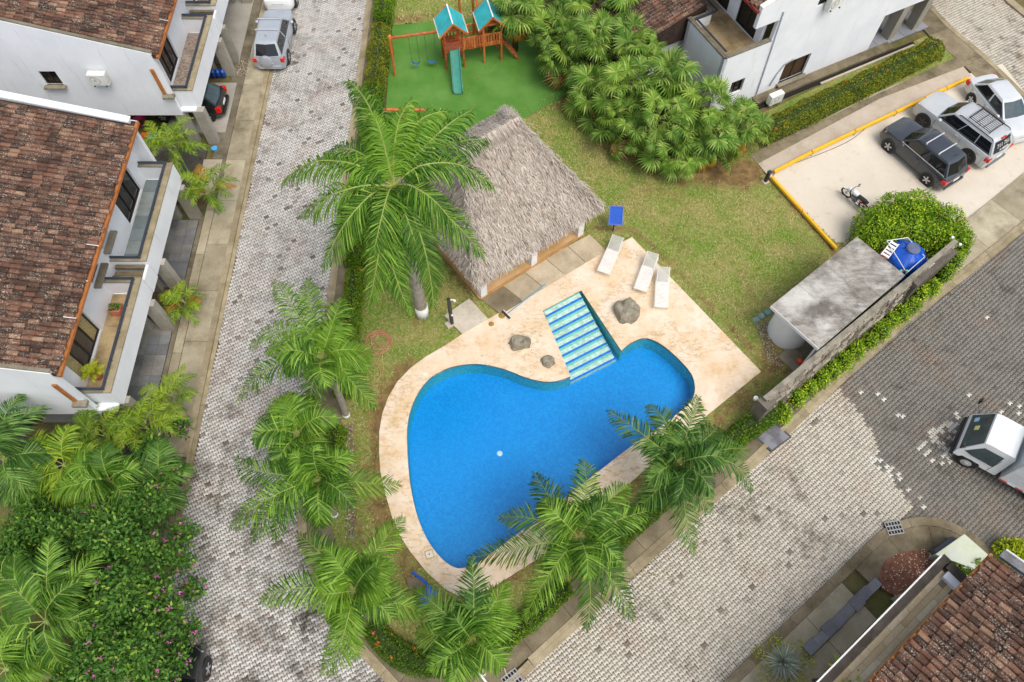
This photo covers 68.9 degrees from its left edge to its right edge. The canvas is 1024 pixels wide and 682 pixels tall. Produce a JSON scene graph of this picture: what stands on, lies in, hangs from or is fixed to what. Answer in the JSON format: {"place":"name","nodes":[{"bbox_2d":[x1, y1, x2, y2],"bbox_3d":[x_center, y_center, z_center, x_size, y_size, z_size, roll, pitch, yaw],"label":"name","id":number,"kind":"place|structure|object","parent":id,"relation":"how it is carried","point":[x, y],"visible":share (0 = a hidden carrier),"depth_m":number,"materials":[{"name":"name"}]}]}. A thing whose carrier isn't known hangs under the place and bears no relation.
{"place":"outdoors","nodes":[
{"label":"outdoors","id":0,"kind":"place"},
{"bbox_2d":[42,319,171,421],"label":"carport floor","id":1,"kind":"structure","parent":0,"point":[157,330],"depth_m":32.08,"materials":[{"name":"tile"}]},
{"bbox_2d":[0,0,253,489],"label":"driveway","id":2,"kind":"structure","parent":0,"point":[151,358],"depth_m":36.09,"materials":[{"name":"concrete"}]},
{"bbox_2d":[0,394,55,508],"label":"feather palm","id":3,"kind":"object","parent":2,"relation":"on","point":[15,472],"visible":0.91,"depth_m":27.45,"materials":[{"name":"plant"}]},
{"bbox_2d":[18,423,100,506],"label":"feather palm","id":4,"kind":"object","parent":2,"relation":"on","point":[49,478],"visible":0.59,"depth_m":27.93,"materials":[{"name":"plant"}]},
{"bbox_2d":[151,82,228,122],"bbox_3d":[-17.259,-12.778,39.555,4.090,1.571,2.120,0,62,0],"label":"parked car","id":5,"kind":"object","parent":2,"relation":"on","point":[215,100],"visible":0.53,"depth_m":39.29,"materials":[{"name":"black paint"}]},
{"bbox_2d":[385,18,569,150],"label":"playground turf","id":6,"kind":"structure","parent":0,"point":[423,81],"depth_m":41.27,"materials":[{"name":"plant"}]},
{"bbox_2d":[388,0,518,93],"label":"playground tower","id":7,"kind":"structure","parent":6,"relation":"on","point":[447,18],"depth_m":40.15,"materials":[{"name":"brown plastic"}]},
{"bbox_2d":[487,0,545,51],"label":"fan palm","id":8,"kind":"object","parent":6,"relation":"on","point":[520,21],"visible":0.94,"depth_m":39.50,"materials":[{"name":"green plant"}]},
{"bbox_2d":[526,0,575,57],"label":"fan palm","id":9,"kind":"object","parent":6,"relation":"on","point":[550,14],"visible":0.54,"depth_m":39.73,"materials":[{"name":"green plant"}]},
{"bbox_2d":[533,22,591,91],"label":"fan palm","id":10,"kind":"object","parent":6,"relation":"on","point":[553,68],"visible":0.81,"depth_m":39.31,"materials":[{"name":"green plant"}]},
{"bbox_2d":[391,0,570,25],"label":"lawn","id":11,"kind":"structure","parent":0,"point":[405,18],"depth_m":43.95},
{"bbox_2d":[0,0,1023,681],"bbox_3d":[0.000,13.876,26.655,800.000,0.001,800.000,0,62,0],"label":"ground","id":12,"kind":"structure","parent":0,"point":[878,602],"depth_m":31.95,"materials":[{"name":"plant"}]},
{"bbox_2d":[0,621,63,681],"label":"feather palm","id":13,"kind":"object","parent":12,"relation":"on","point":[10,659],"visible":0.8,"depth_m":23.86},
{"bbox_2d":[0,531,107,674],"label":"feather palm","id":14,"kind":"object","parent":12,"relation":"on","point":[36,592],"visible":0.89,"depth_m":23.94,"materials":[{"name":"plant"}]},
{"bbox_2d":[0,90,202,428],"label":"row house","id":15,"kind":"structure","parent":12,"relation":"on","point":[89,209],"depth_m":29.94,"materials":[{"name":"tile"}]},
{"bbox_2d":[66,313,99,380],"bbox_3d":[-17.176,0.090,29.519,0.072,2.150,2.400,0,62,0],"label":"window","id":16,"kind":"structure","parent":15,"relation":"in","point":[86,334],"depth_m":29.90,"materials":[{"name":"brown glass"}]},
{"bbox_2d":[79,358,104,381],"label":"potted palm","id":17,"kind":"object","parent":15,"relation":"on","point":[96,373],"visible":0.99,"depth_m":29.52,"materials":[{"name":"plant"}]},
{"bbox_2d":[115,169,139,222],"bbox_3d":[-17.176,-6.584,32.993,0.072,2.150,2.050,0,62,0],"label":"window","id":18,"kind":"structure","parent":15,"relation":"in","point":[129,191],"depth_m":33.41,"materials":[{"name":"brown glass"}]},
{"bbox_2d":[0,414,208,681],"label":"flowering tree","id":19,"kind":"object","parent":12,"relation":"on","point":[140,644],"visible":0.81,"depth_m":25.27,"materials":[{"name":"green plant"}]},
{"bbox_2d":[63,402,145,464],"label":"areca palm","id":20,"kind":"object","parent":12,"relation":"on","point":[88,428],"visible":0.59,"depth_m":29.44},
{"bbox_2d":[0,0,252,144],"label":"row house","id":21,"kind":"structure","parent":12,"relation":"on","point":[156,57],"depth_m":35.05,"materials":[{"name":"paint"}]},
{"bbox_2d":[86,71,110,86],"bbox_3d":[-19.294,-12.232,35.009,0.831,0.910,0.510,0,62,0],"label":"air conditioner","id":22,"kind":"object","parent":21,"relation":"attached to","point":[98,78],"visible":1,"depth_m":34.71,"materials":[{"name":"white metal"}]},
{"bbox_2d":[159,37,177,81],"bbox_3d":[-17.176,-14.157,36.963,0.072,2.100,1.850,0,62,0],"label":"window","id":23,"kind":"structure","parent":21,"relation":"in","point":[169,63],"depth_m":37.35,"materials":[{"name":"brown glass"}]},
{"bbox_2d":[142,116,210,179],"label":"areca palm","id":24,"kind":"object","parent":12,"relation":"on","point":[161,138],"visible":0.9,"depth_m":35.70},
{"bbox_2d":[250,390,340,473],"bbox_3d":[-8.033,4.057,29.107,3.583,4.647,3.480,0,62,0],"label":"feather palm","id":25,"kind":"object","parent":12,"relation":"on","point":[297,414],"visible":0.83,"depth_m":27.48,"materials":[{"name":"green plant"}]},
{"bbox_2d":[363,21,392,92],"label":"hedge","id":26,"kind":"object","parent":12,"relation":"on","point":[377,66],"visible":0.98,"depth_m":41.07,"materials":[{"name":"green plant"}]},
{"bbox_2d":[409,555,521,681],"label":"feather palm","id":27,"kind":"object","parent":12,"relation":"on","point":[481,620],"visible":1,"depth_m":24.83,"materials":[{"name":"green plant"}]},
{"bbox_2d":[444,299,487,333],"bbox_3d":[-2.102,-1.051,34.295,1.456,0.210,1.393,-36,68,-17],"label":"shower tray","id":28,"kind":"object","parent":12,"relation":"on","point":[468,314],"visible":1,"depth_m":34.21,"materials":[{"name":"concrete"}]},
{"bbox_2d":[388,104,610,299],"bbox_3d":[-0.963,-7.423,34.224,7.900,6.221,8.602,-34,67,-16],"label":"thatched shelter","id":29,"kind":"object","parent":12,"relation":"on","point":[543,205],"visible":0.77,"depth_m":32.68,"materials":[{"name":"plant"}]},
{"bbox_2d":[550,0,599,33],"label":"fan palm","id":30,"kind":"object","parent":12,"relation":"on","point":[580,5],"visible":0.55,"depth_m":39.19,"materials":[{"name":"green plant"}]},
{"bbox_2d":[599,0,649,25],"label":"fan palm","id":31,"kind":"object","parent":12,"relation":"on","point":[618,3],"visible":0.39,"depth_m":38.37,"materials":[{"name":"green plant"}]},
{"bbox_2d":[568,0,933,109],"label":"corner house","id":32,"kind":"structure","parent":12,"relation":"on","point":[725,37],"depth_m":38.54,"materials":[{"name":"white paint"}]},
{"bbox_2d":[735,0,756,38],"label":"window","id":33,"kind":"structure","parent":32,"relation":"in","point":[746,17],"depth_m":38.07,"materials":[{"name":"brown glass"}]},
{"bbox_2d":[779,54,808,80],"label":"window","id":34,"kind":"structure","parent":32,"relation":"in","point":[796,66],"depth_m":40.51,"materials":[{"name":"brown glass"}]},
{"bbox_2d":[760,642,802,681],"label":"variegated yucca","id":35,"kind":"object","parent":12,"relation":"on","point":[786,661],"visible":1,"depth_m":27.21,"materials":[{"name":"green plant"}]},
{"bbox_2d":[752,632,815,681],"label":"ground cover","id":36,"kind":"object","parent":12,"relation":"on","point":[780,642],"visible":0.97,"depth_m":27.54,"materials":[{"name":"green plant"}]},
{"bbox_2d":[776,368,831,426],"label":"shrub","id":37,"kind":"object","parent":12,"relation":"on","point":[807,389],"visible":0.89,"depth_m":31.97,"materials":[{"name":"green plant"}]},
{"bbox_2d":[767,237,904,371],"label":"pump house","id":38,"kind":"structure","parent":12,"relation":"on","point":[821,306],"depth_m":32.30,"materials":[{"name":"grey concrete"}]},
{"bbox_2d":[757,41,914,109],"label":"drain channel","id":39,"kind":"object","parent":12,"relation":"on","point":[796,91],"visible":0.71,"depth_m":41.42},
{"bbox_2d":[756,35,946,146],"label":"hedge","id":40,"kind":"object","parent":12,"relation":"on","point":[874,81],"visible":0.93,"depth_m":40.03,"materials":[{"name":"green plant"}]},
{"bbox_2d":[745,239,957,421],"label":"stone wall","id":41,"kind":"structure","parent":12,"relation":"on","point":[855,330],"depth_m":32.11,"materials":[{"name":"stone"}]},
{"bbox_2d":[822,319,892,381],"bbox_3d":[15.307,0.393,33.056,4.320,1.121,1.120,-33,67,-16],"label":"shrub","id":42,"kind":"object","parent":12,"relation":"on","point":[854,351],"visible":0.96,"depth_m":32.87,"materials":[{"name":"green plant"}]},
{"bbox_2d":[758,67,970,174],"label":"car park edging","id":43,"kind":"object","parent":12,"relation":"on","point":[878,108],"visible":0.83,"depth_m":40.09,"materials":[{"name":"concrete"}]},
{"bbox_2d":[879,295,923,328],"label":"shrub","id":44,"kind":"object","parent":12,"relation":"on","point":[912,305],"visible":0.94,"depth_m":33.77,"materials":[{"name":"green plant"}]},
{"bbox_2d":[879,549,931,595],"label":"bush","id":45,"kind":"object","parent":12,"relation":"on","point":[906,581],"visible":0.79,"depth_m":29.07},
{"bbox_2d":[845,187,971,258],"bbox_3d":[18.806,-5.555,35.343,5.729,2.616,4.102,0,62,0],"label":"shrub","id":46,"kind":"object","parent":12,"relation":"on","point":[927,223],"visible":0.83,"depth_m":34.84,"materials":[{"name":"green plant"}]},
{"bbox_2d":[816,549,1023,681],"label":"house","id":47,"kind":"structure","parent":12,"relation":"on","point":[940,619],"depth_m":23.87,"materials":[{"name":"tile"}]},
{"bbox_2d":[934,225,976,285],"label":"shrub","id":48,"kind":"object","parent":12,"relation":"on","point":[948,271],"visible":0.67,"depth_m":34.61,"materials":[{"name":"green plant"}]},
{"bbox_2d":[990,536,1023,565],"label":"shrub","id":49,"kind":"object","parent":12,"relation":"on","point":[1016,547],"visible":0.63,"depth_m":28.98,"materials":[{"name":"green plant"}]},
{"bbox_2d":[91,0,1023,681],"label":"pavement","id":50,"kind":"structure","parent":0,"point":[995,218],"depth_m":33.38,"materials":[{"name":"concrete"}]},
{"bbox_2d":[50,442,144,519],"bbox_3d":[-15.358,5.734,28.618,3.640,3.936,2.834,0,62,0],"label":"feather palm","id":51,"kind":"object","parent":50,"relation":"on","point":[90,472],"visible":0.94,"depth_m":27.41,"materials":[{"name":"plant"}]},
{"bbox_2d":[103,393,184,453],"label":"areca palm","id":52,"kind":"object","parent":50,"relation":"on","point":[134,426],"visible":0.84,"depth_m":29.53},
{"bbox_2d":[137,364,199,437],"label":"areca palm","id":53,"kind":"object","parent":50,"relation":"on","point":[160,396],"visible":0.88,"depth_m":30.53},
{"bbox_2d":[157,280,206,325],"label":"areca palm","id":54,"kind":"object","parent":50,"relation":"on","point":[174,296],"visible":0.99,"depth_m":33.41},
{"bbox_2d":[179,162,237,214],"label":"areca palm","id":55,"kind":"object","parent":50,"relation":"on","point":[199,184],"visible":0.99,"depth_m":35.20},
{"bbox_2d":[371,0,396,27],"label":"hedge","id":56,"kind":"object","parent":50,"relation":"on","point":[384,10],"visible":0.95,"depth_m":42.81,"materials":[{"name":"green plant"}]},
{"bbox_2d":[756,424,791,451],"bbox_3d":[11.069,4.095,31.590,1.209,0.076,0.956,-37,68,-17],"label":"manhole cover","id":57,"kind":"object","parent":50,"relation":"on","point":[772,438],"visible":0.82,"depth_m":31.56,"materials":[{"name":"stone"}]},
{"bbox_2d":[803,578,881,655],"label":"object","id":58,"kind":"object","parent":50,"relation":"on","point":[856,602],"visible":1,"depth_m":28.18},
{"bbox_2d":[867,11,927,49],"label":"carport slab","id":59,"kind":"structure","parent":50,"relation":"on","point":[904,31],"depth_m":42.93,"materials":[{"name":"concrete"}]},
{"bbox_2d":[927,534,987,569],"bbox_3d":[17.248,8.425,28.917,1.500,0.920,1.480,-37,68,-18],"label":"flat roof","id":60,"kind":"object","parent":50,"relation":"on","point":[964,550],"visible":0.61,"depth_m":28.59,"materials":[{"name":"concrete"}]},
{"bbox_2d":[160,0,1023,681],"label":"road","id":61,"kind":"structure","parent":0,"point":[852,464],"depth_m":30.86,"materials":[{"name":"stone"}]},
{"bbox_2d":[168,643,211,681],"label":"parked car","id":62,"kind":"object","parent":61,"relation":"on","point":[201,670],"visible":0.52,"depth_m":26.78,"materials":[{"name":"black paint"}]},
{"bbox_2d":[252,9,296,68],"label":"parked car","id":63,"kind":"object","parent":61,"relation":"on","point":[276,30],"visible":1,"depth_m":40.90,"materials":[{"name":"silver metal"}]},
{"bbox_2d":[263,0,298,9],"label":"parked car","id":64,"kind":"object","parent":61,"relation":"on","point":[280,4],"visible":0.95,"depth_m":43.16,"materials":[{"name":"white paint"}]},
{"bbox_2d":[149,0,1023,681],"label":"kerb","id":65,"kind":"structure","parent":61,"relation":"on","point":[557,638],"depth_m":32.06,"materials":[{"name":"concrete"}]},
{"bbox_2d":[126,437,196,519],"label":"feather palm","id":66,"kind":"object","parent":65,"relation":"on","point":[156,450],"visible":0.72,"depth_m":28.33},
{"bbox_2d":[948,398,1023,497],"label":"pickup truck","id":67,"kind":"object","parent":61,"relation":"on","point":[993,444],"visible":1,"depth_m":29.80,"materials":[{"name":"white paint"}]},
{"bbox_2d":[320,86,891,673],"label":"lawn","id":68,"kind":"structure","parent":0,"point":[746,172],"depth_m":35.43,"materials":[{"name":"plant"}]},
{"bbox_2d":[236,276,377,418],"bbox_3d":[-7.979,0.624,30.288,5.614,5.713,5.420,0,62,0],"label":"feather palm","id":69,"kind":"object","parent":68,"relation":"on","point":[328,337],"visible":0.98,"depth_m":28.06,"materials":[{"name":"green plant"}]},
{"bbox_2d":[227,441,402,546],"bbox_3d":[-7.272,5.801,27.741,6.448,5.456,3.577,0,62,0],"label":"feather palm","id":70,"kind":"object","parent":68,"relation":"on","point":[305,467],"visible":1,"depth_m":26.24,"materials":[{"name":"green plant"}]},
{"bbox_2d":[319,424,348,488],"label":"hedge","id":71,"kind":"object","parent":68,"relation":"on","point":[337,436],"visible":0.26,"depth_m":31.03,"materials":[{"name":"green plant"}]},
{"bbox_2d":[257,515,427,679],"bbox_3d":[-5.964,9.118,26.242,5.669,5.060,4.938,-14,63,-7],"label":"feather palm","id":72,"kind":"object","parent":68,"relation":"on","point":[345,610],"visible":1,"depth_m":24.73,"materials":[{"name":"green plant"}]},
{"bbox_2d":[331,265,367,399],"bbox_3d":[-7.296,-0.530,33.517,1.156,1.057,6.668,0,62,0],"label":"hedge","id":73,"kind":"object","parent":68,"relation":"on","point":[355,288],"visible":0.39,"depth_m":34.05,"materials":[{"name":"green plant"}]},
{"bbox_2d":[343,80,385,270],"bbox_3d":[-7.384,-8.646,37.633,1.356,1.326,11.756,0,62,0],"label":"hedge","id":74,"kind":"object","parent":68,"relation":"on","point":[354,257],"visible":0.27,"depth_m":35.46,"materials":[{"name":"green plant"}]},
{"bbox_2d":[278,77,497,322],"bbox_3d":[-4.603,-3.720,29.422,8.163,11.245,8.052,0,62,0],"label":"royal palm","id":75,"kind":"object","parent":68,"relation":"on","point":[391,152],"visible":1,"depth_m":25.75,"materials":[{"name":"green plant"}]},
{"bbox_2d":[363,619,460,679],"bbox_3d":[-3.682,11.432,27.352,4.070,0.957,1.571,18,64,9],"label":"hedge","id":76,"kind":"object","parent":68,"relation":"on","point":[386,644],"visible":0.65,"depth_m":27.21,"materials":[{"name":"green plant"}]},
{"bbox_2d":[348,372,625,618],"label":"fallen leaves","id":77,"kind":"object","parent":68,"relation":"on","point":[385,498],"visible":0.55,"depth_m":30.31,"materials":[{"name":"brown plant"}]},
{"bbox_2d":[501,578,574,652],"bbox_3d":[0.891,10.244,28.003,3.556,0.963,0.971,-37,68,-17],"label":"hedge","id":78,"kind":"object","parent":68,"relation":"on","point":[562,595],"visible":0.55,"depth_m":27.83,"materials":[{"name":"green plant"}]},
{"bbox_2d":[465,457,652,633],"bbox_3d":[2.337,7.715,27.369,6.164,4.347,6.403,36,68,17],"label":"feather palm","id":79,"kind":"object","parent":68,"relation":"on","point":[585,516],"visible":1,"depth_m":26.09,"materials":[{"name":"green plant"}]},
{"bbox_2d":[379,234,760,595],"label":"pool deck","id":80,"kind":"structure","parent":68,"relation":"on","point":[682,326],"depth_m":33.51,"materials":[{"name":"stone"}]},
{"bbox_2d":[407,291,694,567],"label":"swimming pool","id":81,"kind":"structure","parent":80,"relation":"in","point":[483,442],"depth_m":32.88,"materials":[{"name":"liquid"}]},
{"bbox_2d":[597,234,623,276],"bbox_3d":[4.678,-4.069,35.412,0.660,0.743,2.062,21,64,11],"label":"sun lounger","id":82,"kind":"object","parent":80,"relation":"on","point":[610,266],"visible":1,"depth_m":35.44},
{"bbox_2d":[614,297,640,323],"bbox_3d":[5.289,-1.418,34.165,1.241,0.561,1.274,0,62,0],"label":"boulder","id":83,"kind":"object","parent":80,"relation":"on","point":[627,310],"visible":1,"depth_m":33.99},
{"bbox_2d":[633,251,658,293],"bbox_3d":[6.294,-3.225,34.973,0.660,0.743,2.062,19,64,10],"label":"sun lounger","id":84,"kind":"object","parent":80,"relation":"on","point":[649,277],"visible":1,"depth_m":35.01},
{"bbox_2d":[653,266,669,309],"bbox_3d":[6.952,-2.464,34.577,0.659,0.743,2.062,7,63,4],"label":"sun lounger","id":85,"kind":"object","parent":80,"relation":"on","point":[661,287],"visible":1,"depth_m":34.60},
{"bbox_2d":[565,6,618,72],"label":"fan palm","id":86,"kind":"object","parent":68,"relation":"on","point":[601,24],"visible":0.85,"depth_m":37.82,"materials":[{"name":"green plant"}]},
{"bbox_2d":[557,61,628,136],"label":"fan palm","id":87,"kind":"object","parent":68,"relation":"on","point":[586,75],"visible":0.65,"depth_m":38.29,"materials":[{"name":"green plant"}]},
{"bbox_2d":[587,92,658,162],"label":"fan palm","id":88,"kind":"object","parent":68,"relation":"on","point":[621,144],"visible":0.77,"depth_m":37.15,"materials":[{"name":"green plant"}]},
{"bbox_2d":[591,54,657,137],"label":"fan palm","id":89,"kind":"object","parent":68,"relation":"on","point":[631,69],"visible":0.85,"depth_m":36.40,"materials":[{"name":"green plant"}]},
{"bbox_2d":[602,9,666,83],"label":"fan palm","id":90,"kind":"object","parent":68,"relation":"on","point":[624,45],"visible":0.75,"depth_m":37.19,"materials":[{"name":"green plant"}]},
{"bbox_2d":[602,487,671,553],"bbox_3d":[5.044,7.086,29.630,3.804,0.942,1.068,-37,68,-17],"label":"hedge","id":91,"kind":"object","parent":68,"relation":"on","point":[622,540],"visible":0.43,"depth_m":29.36,"materials":[{"name":"green plant"}]},
{"bbox_2d":[628,86,701,160],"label":"fan palm","id":92,"kind":"object","parent":68,"relation":"on","point":[673,106],"visible":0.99,"depth_m":35.97,"materials":[{"name":"green plant"}]},
{"bbox_2d":[635,130,705,182],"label":"fan palm","id":93,"kind":"object","parent":68,"relation":"on","point":[684,165],"visible":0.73,"depth_m":36.96,"materials":[{"name":"green plant"}]},
{"bbox_2d":[638,45,703,127],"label":"fan palm","id":94,"kind":"object","parent":68,"relation":"on","point":[668,62],"visible":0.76,"depth_m":36.18,"materials":[{"name":"green plant"}]},
{"bbox_2d":[605,395,753,559],"bbox_3d":[6.160,4.599,28.920,4.970,4.496,6.148,-41,69,-19],"label":"feather palm","id":95,"kind":"object","parent":68,"relation":"on","point":[681,442],"visible":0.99,"depth_m":27.33,"materials":[{"name":"green plant"}]},
{"bbox_2d":[659,73,734,141],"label":"fan palm","id":96,"kind":"object","parent":68,"relation":"on","point":[709,118],"visible":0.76,"depth_m":36.05,"materials":[{"name":"green plant"}]},
{"bbox_2d":[685,115,741,176],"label":"fan palm","id":97,"kind":"object","parent":68,"relation":"on","point":[713,149],"visible":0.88,"depth_m":36.72,"materials":[{"name":"green plant"}]},
{"bbox_2d":[715,95,774,162],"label":"fan palm","id":98,"kind":"object","parent":68,"relation":"on","point":[751,116],"visible":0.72,"depth_m":36.98,"materials":[{"name":"green plant"}]},
{"bbox_2d":[706,401,785,459],"bbox_3d":[9.915,3.672,31.357,4.020,1.070,1.223,-32,67,-15],"label":"hedge","id":99,"kind":"object","parent":68,"relation":"on","point":[747,429],"visible":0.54,"depth_m":31.17,"materials":[{"name":"green plant"}]},
{"bbox_2d":[887,240,926,288],"bbox_3d":[18.081,-3.700,34.536,1.900,2.150,1.900,0,62,0],"label":"water tank","id":100,"kind":"object","parent":68,"relation":"on","point":[909,254],"visible":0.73,"depth_m":33.73,"materials":[{"name":"plastic"}]},
{"bbox_2d":[911,276,942,302],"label":"shrub","id":101,"kind":"object","parent":68,"relation":"on","point":[928,288],"visible":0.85,"depth_m":34.23,"materials":[{"name":"green plant"}]},
{"bbox_2d":[752,42,893,104],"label":"plinth path","id":102,"kind":"structure","parent":0,"point":[836,67],"depth_m":41.54,"materials":[{"name":"concrete"}]},
{"bbox_2d":[754,36,954,142],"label":"side lawn","id":103,"kind":"structure","parent":0,"point":[947,55],"depth_m":41.29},
{"bbox_2d":[750,55,972,163],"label":"garden path","id":104,"kind":"structure","parent":0,"point":[774,148],"depth_m":40.20,"materials":[{"name":"concrete"}]},
{"bbox_2d":[770,64,1023,260],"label":"car park","id":105,"kind":"structure","parent":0,"point":[813,186],"depth_m":38.10,"materials":[{"name":"concrete"}]},
{"bbox_2d":[841,184,868,210],"bbox_3d":[17.007,-7.113,36.885,0.703,1.180,1.752,-38,68,-4],"label":"motorbike","id":106,"kind":"object","parent":105,"relation":"on","point":[855,196],"visible":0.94,"depth_m":36.78,"materials":[{"name":"metal"}]},
{"bbox_2d":[879,117,970,189],"bbox_3d":[20.960,-9.778,37.854,2.220,1.958,4.440,-30,66,-15],"label":"parked car","id":107,"kind":"object","parent":105,"relation":"on","point":[936,158],"visible":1,"depth_m":37.30,"materials":[{"name":"black paint"}]},
{"bbox_2d":[912,91,1012,167],"bbox_3d":[23.318,-11.231,38.549,2.320,2.066,4.890,-32,67,-15],"label":"parked car","id":108,"kind":"object","parent":105,"relation":"on","point":[979,136],"visible":0.96,"depth_m":37.92,"materials":[{"name":"silver metal"}]},
{"bbox_2d":[965,73,1023,143],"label":"parked car","id":109,"kind":"object","parent":105,"relation":"on","point":[1002,99],"visible":0.6,"depth_m":38.95,"materials":[{"name":"silver metal"}]},
{"bbox_2d":[932,0,1023,90],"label":"side road","id":110,"kind":"structure","parent":0,"point":[993,30],"depth_m":43.28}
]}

